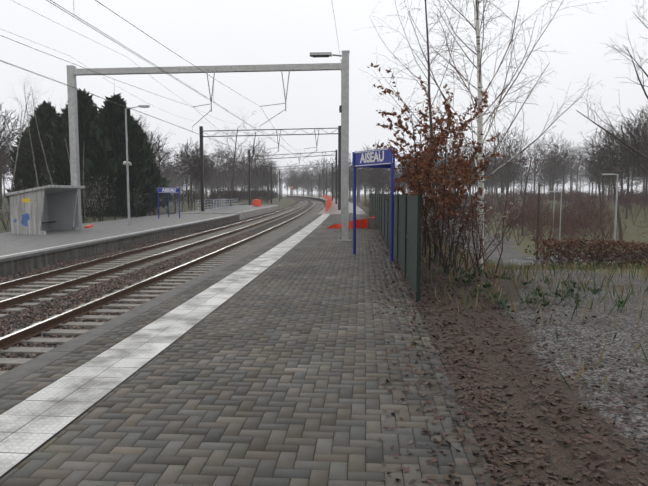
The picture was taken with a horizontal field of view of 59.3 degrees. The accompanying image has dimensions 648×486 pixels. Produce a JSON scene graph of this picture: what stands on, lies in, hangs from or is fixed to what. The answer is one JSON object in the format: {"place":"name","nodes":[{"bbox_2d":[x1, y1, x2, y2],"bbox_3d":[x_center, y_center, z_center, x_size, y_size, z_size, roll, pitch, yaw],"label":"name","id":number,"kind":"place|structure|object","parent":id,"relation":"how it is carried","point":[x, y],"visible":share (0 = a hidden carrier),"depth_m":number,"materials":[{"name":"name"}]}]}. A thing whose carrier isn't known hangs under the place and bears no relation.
{"place":"outdoors","nodes":[
{"label":"outdoors","id":0,"kind":"place"},
{"bbox_2d":[0,194,295,232],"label":"grass","id":1,"kind":"structure","parent":0,"point":[283,203],"depth_m":83.32,"materials":[{"name":"green plant"}]},
{"bbox_2d":[4,100,60,203],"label":"conifer tree","id":2,"kind":"object","parent":1,"relation":"on","point":[47,113],"depth_m":56.26,"materials":[{"name":"green plant"}]},
{"bbox_2d":[0,74,107,223],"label":"birch trees","id":3,"kind":"object","parent":1,"relation":"on","point":[40,143],"depth_m":44.49,"materials":[{"name":"grey plant"}]},
{"bbox_2d":[28,88,98,214],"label":"conifer tree","id":4,"kind":"object","parent":1,"relation":"on","point":[85,103],"depth_m":53.14,"materials":[{"name":"green plant"}]},
{"bbox_2d":[0,194,194,232],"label":"hedge","id":5,"kind":"object","parent":1,"relation":"on","point":[99,201],"visible":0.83,"depth_m":44.03,"materials":[{"name":"plant"}]},
{"bbox_2d":[68,93,160,216],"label":"conifer tree","id":6,"kind":"object","parent":1,"relation":"on","point":[107,142],"depth_m":50.40,"materials":[{"name":"green plant"}]},
{"bbox_2d":[133,118,172,211],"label":"conifer tree","id":7,"kind":"object","parent":1,"relation":"on","point":[162,182],"visible":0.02,"depth_m":62.10,"materials":[{"name":"green plant"}]},
{"bbox_2d":[133,110,271,205],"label":"bare trees","id":8,"kind":"object","parent":1,"relation":"on","point":[257,156],"depth_m":119.80,"materials":[{"name":"plant"}]},
{"bbox_2d":[152,143,284,195],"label":"trees","id":9,"kind":"object","parent":1,"relation":"on","point":[231,165],"depth_m":181.48,"materials":[{"name":"plant"}]},
{"bbox_2d":[170,181,278,207],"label":"brush belt","id":10,"kind":"object","parent":1,"relation":"on","point":[263,193],"visible":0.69,"depth_m":123.02,"materials":[{"name":"grey plant"}]},
{"bbox_2d":[0,0,647,193],"label":"sky","id":11,"kind":"structure","parent":0,"point":[202,32],"materials":[{"name":"white"}]},
{"bbox_2d":[208,194,619,204],"bbox_3d":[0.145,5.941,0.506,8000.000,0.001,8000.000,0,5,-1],"label":"ground","id":12,"kind":"structure","parent":0,"point":[315,195],"depth_m":1368.81,"materials":[{"name":"grey plant"}]},
{"bbox_2d":[396,96,451,202],"bbox_3d":[6.156,-5.196,35.620,4.546,9.825,4.846,0,5,-1],"label":"birch tree","id":13,"kind":"object","parent":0,"point":[421,127],"depth_m":36.00,"materials":[{"name":"grey plant"}]},
{"bbox_2d":[287,195,647,485],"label":"ground","id":14,"kind":"structure","parent":0,"point":[628,333],"depth_m":5.96,"materials":[{"name":"brown soil"}]},
{"bbox_2d":[0,205,277,276],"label":"platform","id":15,"kind":"structure","parent":14,"relation":"on","point":[20,253],"depth_m":27.05,"materials":[{"name":"concrete"}]},
{"bbox_2d":[6,185,84,234],"bbox_3d":[-13.797,-1.711,28.529,2.150,2.346,3.512,0,5,3],"label":"platform shelter","id":16,"kind":"object","parent":15,"relation":"on","point":[41,210],"visible":1,"depth_m":27.03,"materials":[{"name":"concrete"}]},
{"bbox_2d":[123,105,149,224],"bbox_3d":[-11.456,-4.766,35.116,1.617,7.280,1.063,0,5,-1],"label":"lamp post","id":17,"kind":"object","parent":15,"relation":"on","point":[126,162],"visible":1,"depth_m":35.05,"materials":[{"name":"grey metal"}]},
{"bbox_2d":[157,188,179,218],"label":"station sign","id":18,"kind":"object","parent":15,"relation":"on","point":[161,189],"visible":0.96,"depth_m":44.53,"materials":[{"name":"blue metal"}]},
{"bbox_2d":[162,188,175,191],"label":"sign lettering","id":19,"kind":"object","parent":18,"relation":"attached to","point":[168,190],"visible":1,"depth_m":44.13},
{"bbox_2d":[66,59,341,229],"bbox_3d":[-6.115,-4.940,29.547,14.935,8.600,0.627,0,5,5],"label":"catenary portal","id":20,"kind":"object","parent":15,"relation":"on","point":[73,72],"visible":0.85,"depth_m":29.44,"materials":[{"name":"grey metal"}]},
{"bbox_2d":[0,0,339,186],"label":"catenary wires","id":21,"kind":"object","parent":20,"relation":"hanging from","point":[152,77],"visible":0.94,"depth_m":18.93,"materials":[{"name":"grey metal"}]},
{"bbox_2d":[198,199,237,209],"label":"ramp railing","id":22,"kind":"object","parent":15,"relation":"on","point":[221,203],"visible":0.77,"depth_m":67.32,"materials":[{"name":"metal"}]},
{"bbox_2d":[199,126,340,210],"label":"catenary portal","id":23,"kind":"object","parent":15,"relation":"on","point":[201,131],"visible":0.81,"depth_m":56.87,"materials":[{"name":"metal"}]},
{"bbox_2d":[0,213,298,370],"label":"ballast bed","id":24,"kind":"object","parent":14,"relation":"on","point":[253,231],"visible":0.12,"depth_m":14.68,"materials":[{"name":"gravel"}]},
{"bbox_2d":[0,214,496,485],"bbox_3d":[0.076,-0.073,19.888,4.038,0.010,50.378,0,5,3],"label":"platform paving","id":25,"kind":"structure","parent":14,"relation":"on","point":[134,420],"depth_m":4.69,"materials":[{"name":"grey brick"}]},
{"bbox_2d":[0,214,329,475],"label":"platform tactile strip","id":26,"kind":"object","parent":25,"relation":"on","point":[29,437],"visible":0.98,"depth_m":5.32,"materials":[{"name":"white concrete"}]},
{"bbox_2d":[84,195,374,228],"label":"orange barriers","id":27,"kind":"object","parent":25,"relation":"on","point":[362,223],"visible":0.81,"depth_m":27.19,"materials":[{"name":"plastic"}]},
{"bbox_2d":[310,50,350,240],"bbox_3d":[0.233,-3.327,19.811,1.435,6.490,0.420,0,5,3],"label":"lamp post","id":28,"kind":"object","parent":25,"relation":"on","point":[344,109],"visible":1,"depth_m":19.63,"materials":[{"name":"metal"}]},
{"bbox_2d":[319,212,376,228],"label":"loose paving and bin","id":29,"kind":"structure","parent":25,"relation":"on","point":[372,223],"depth_m":26.49,"materials":[{"name":"concrete"}]},
{"bbox_2d":[352,147,394,260],"bbox_3d":[1.411,-1.038,15.066,1.277,2.760,2.526,0,5,-1],"label":"station sign","id":30,"kind":"object","parent":25,"relation":"on","point":[356,158],"visible":0.92,"depth_m":14.47,"materials":[{"name":"blue metal"}]},
{"bbox_2d":[360,151,383,162],"bbox_3d":[1.213,-2.192,14.554,0.006,0.265,1.128,-3,6,-28],"label":"sign lettering","id":31,"kind":"object","parent":30,"relation":"attached to","point":[374,157],"visible":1,"depth_m":14.55},
{"bbox_2d":[355,148,392,165],"bbox_3d":[1.221,-2.177,14.544,0.004,0.368,1.846,-3,6,-28],"label":"sign border","id":32,"kind":"object","parent":30,"relation":"attached to","point":[375,164],"visible":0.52,"depth_m":14.40,"materials":[{"name":"white metal"}]},
{"bbox_2d":[0,172,524,253],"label":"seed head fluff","id":33,"kind":"object","parent":14,"relation":"on","point":[478,205],"visible":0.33,"depth_m":12.25,"materials":[{"name":"plant"}]},
{"bbox_2d":[0,175,537,275],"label":"brown scrub twigs","id":34,"kind":"object","parent":14,"relation":"on","point":[444,242],"visible":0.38,"depth_m":15.28,"materials":[{"name":"brown plant"}]},
{"bbox_2d":[265,197,324,213],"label":"ballast bed","id":35,"kind":"object","parent":14,"relation":"on","point":[309,205],"visible":0.17,"depth_m":106.71,"materials":[{"name":"grey gravel"}]},
{"bbox_2d":[0,201,324,374],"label":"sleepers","id":36,"kind":"object","parent":35,"relation":"on","point":[261,239],"visible":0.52,"depth_m":16.24},
{"bbox_2d":[0,196,321,349],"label":"rails","id":37,"kind":"object","parent":36,"relation":"on","point":[15,338],"visible":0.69,"depth_m":16.17,"materials":[{"name":"metal"}]},
{"bbox_2d":[282,195,364,213],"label":"platform","id":38,"kind":"structure","parent":14,"relation":"on","point":[333,209],"depth_m":58.75,"materials":[{"name":"grey concrete"}]},
{"bbox_2d":[248,150,336,204],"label":"catenary portal","id":39,"kind":"object","parent":38,"relation":"on","point":[249,178],"visible":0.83,"depth_m":88.11,"materials":[{"name":"metal"}]},
{"bbox_2d":[280,178,311,198],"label":"catenary portal","id":40,"kind":"object","parent":38,"relation":"on","point":[298,182],"visible":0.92,"depth_m":245.72,"materials":[{"name":"metal"}]},
{"bbox_2d":[281,174,319,199],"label":"catenary portal","id":41,"kind":"object","parent":38,"relation":"on","point":[302,180],"visible":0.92,"depth_m":204.12,"materials":[{"name":"metal"}]},
{"bbox_2d":[270,163,332,203],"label":"catenary portal","id":42,"kind":"object","parent":38,"relation":"on","point":[271,167],"visible":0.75,"depth_m":125.78,"materials":[{"name":"metal"}]},
{"bbox_2d":[279,170,326,200],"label":"catenary portal","id":43,"kind":"object","parent":38,"relation":"on","point":[304,177],"visible":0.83,"depth_m":164.54,"materials":[{"name":"metal"}]},
{"bbox_2d":[0,127,647,218],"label":"woodland trunks","id":44,"kind":"object","parent":14,"relation":"on","point":[491,191],"visible":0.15,"depth_m":175.41,"materials":[{"name":"grey plant"}]},
{"bbox_2d":[0,101,647,196],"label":"distant treeline","id":45,"kind":"object","parent":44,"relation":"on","point":[641,175],"visible":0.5,"depth_m":156.03,"materials":[{"name":"grey plant"}]},
{"bbox_2d":[369,193,421,300],"bbox_3d":[2.410,-1.317,24.646,0.151,1.640,32.054,0,5,3],"label":"green fence","id":46,"kind":"object","parent":14,"relation":"on","point":[407,232],"visible":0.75,"depth_m":11.21,"materials":[{"name":"green metal"}]},
{"bbox_2d":[359,0,499,263],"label":"thin tree","id":47,"kind":"object","parent":14,"relation":"on","point":[426,42],"depth_m":13.93,"materials":[{"name":"brown plant"}]},
{"bbox_2d":[367,63,504,269],"bbox_3d":[2.612,-1.782,13.530,3.600,4.847,6.773,0,5,-1],"label":"russet bush","id":48,"kind":"object","parent":14,"relation":"on","point":[428,149],"depth_m":12.82,"materials":[{"name":"brown plant"}]},
{"bbox_2d":[372,0,606,269],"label":"birch tree","id":49,"kind":"object","parent":14,"relation":"on","point":[509,68],"depth_m":17.09,"materials":[{"name":"grey plant"}]},
{"bbox_2d":[349,184,647,239],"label":"reddish brush","id":50,"kind":"object","parent":14,"relation":"on","point":[580,218],"visible":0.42,"depth_m":98.73,"materials":[{"name":"brown plant"}]},
{"bbox_2d":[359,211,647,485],"bbox_3d":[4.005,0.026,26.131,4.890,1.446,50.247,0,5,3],"label":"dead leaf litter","id":51,"kind":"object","parent":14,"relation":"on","point":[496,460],"visible":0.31,"depth_m":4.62,"materials":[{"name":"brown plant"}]},
{"bbox_2d":[366,180,647,278],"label":"bushes","id":52,"kind":"object","parent":14,"relation":"on","point":[602,231],"visible":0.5,"depth_m":48.22,"materials":[{"name":"brown plant"}]},
{"bbox_2d":[421,245,623,307],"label":"green plants","id":53,"kind":"object","parent":14,"relation":"on","point":[486,285],"visible":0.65,"depth_m":9.13,"materials":[{"name":"green plant"}]},
{"bbox_2d":[536,184,539,257],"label":"utility pole","id":54,"kind":"object","parent":14,"relation":"on","point":[538,215],"visible":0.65,"depth_m":45.33,"materials":[{"name":"brown wood"}]},
{"bbox_2d":[458,95,647,245],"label":"trees","id":55,"kind":"object","parent":14,"relation":"on","point":[600,201],"depth_m":67.67,"materials":[{"name":"grey plant"}]},
{"bbox_2d":[547,173,617,264],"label":"street lamps","id":56,"kind":"object","parent":14,"relation":"on","point":[615,223],"visible":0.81,"depth_m":32.41,"materials":[{"name":"grey metal"}]},
{"bbox_2d":[525,231,647,269],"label":"beech hedge","id":57,"kind":"object","parent":14,"relation":"on","point":[577,244],"depth_m":28.50,"materials":[{"name":"brown plant"}]},
{"bbox_2d":[574,0,647,174],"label":"bare tree","id":58,"kind":"object","parent":14,"relation":"on","point":[639,66],"depth_m":36.58,"materials":[{"name":"plant"}]},
{"bbox_2d":[368,207,647,395],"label":"grass","id":59,"kind":"structure","parent":0,"point":[509,268],"depth_m":11.03,"materials":[{"name":"green plant"}]},
{"bbox_2d":[496,252,647,265],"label":"road","id":60,"kind":"structure","parent":0,"point":[522,260],"depth_m":43.90,"materials":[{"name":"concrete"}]}
]}

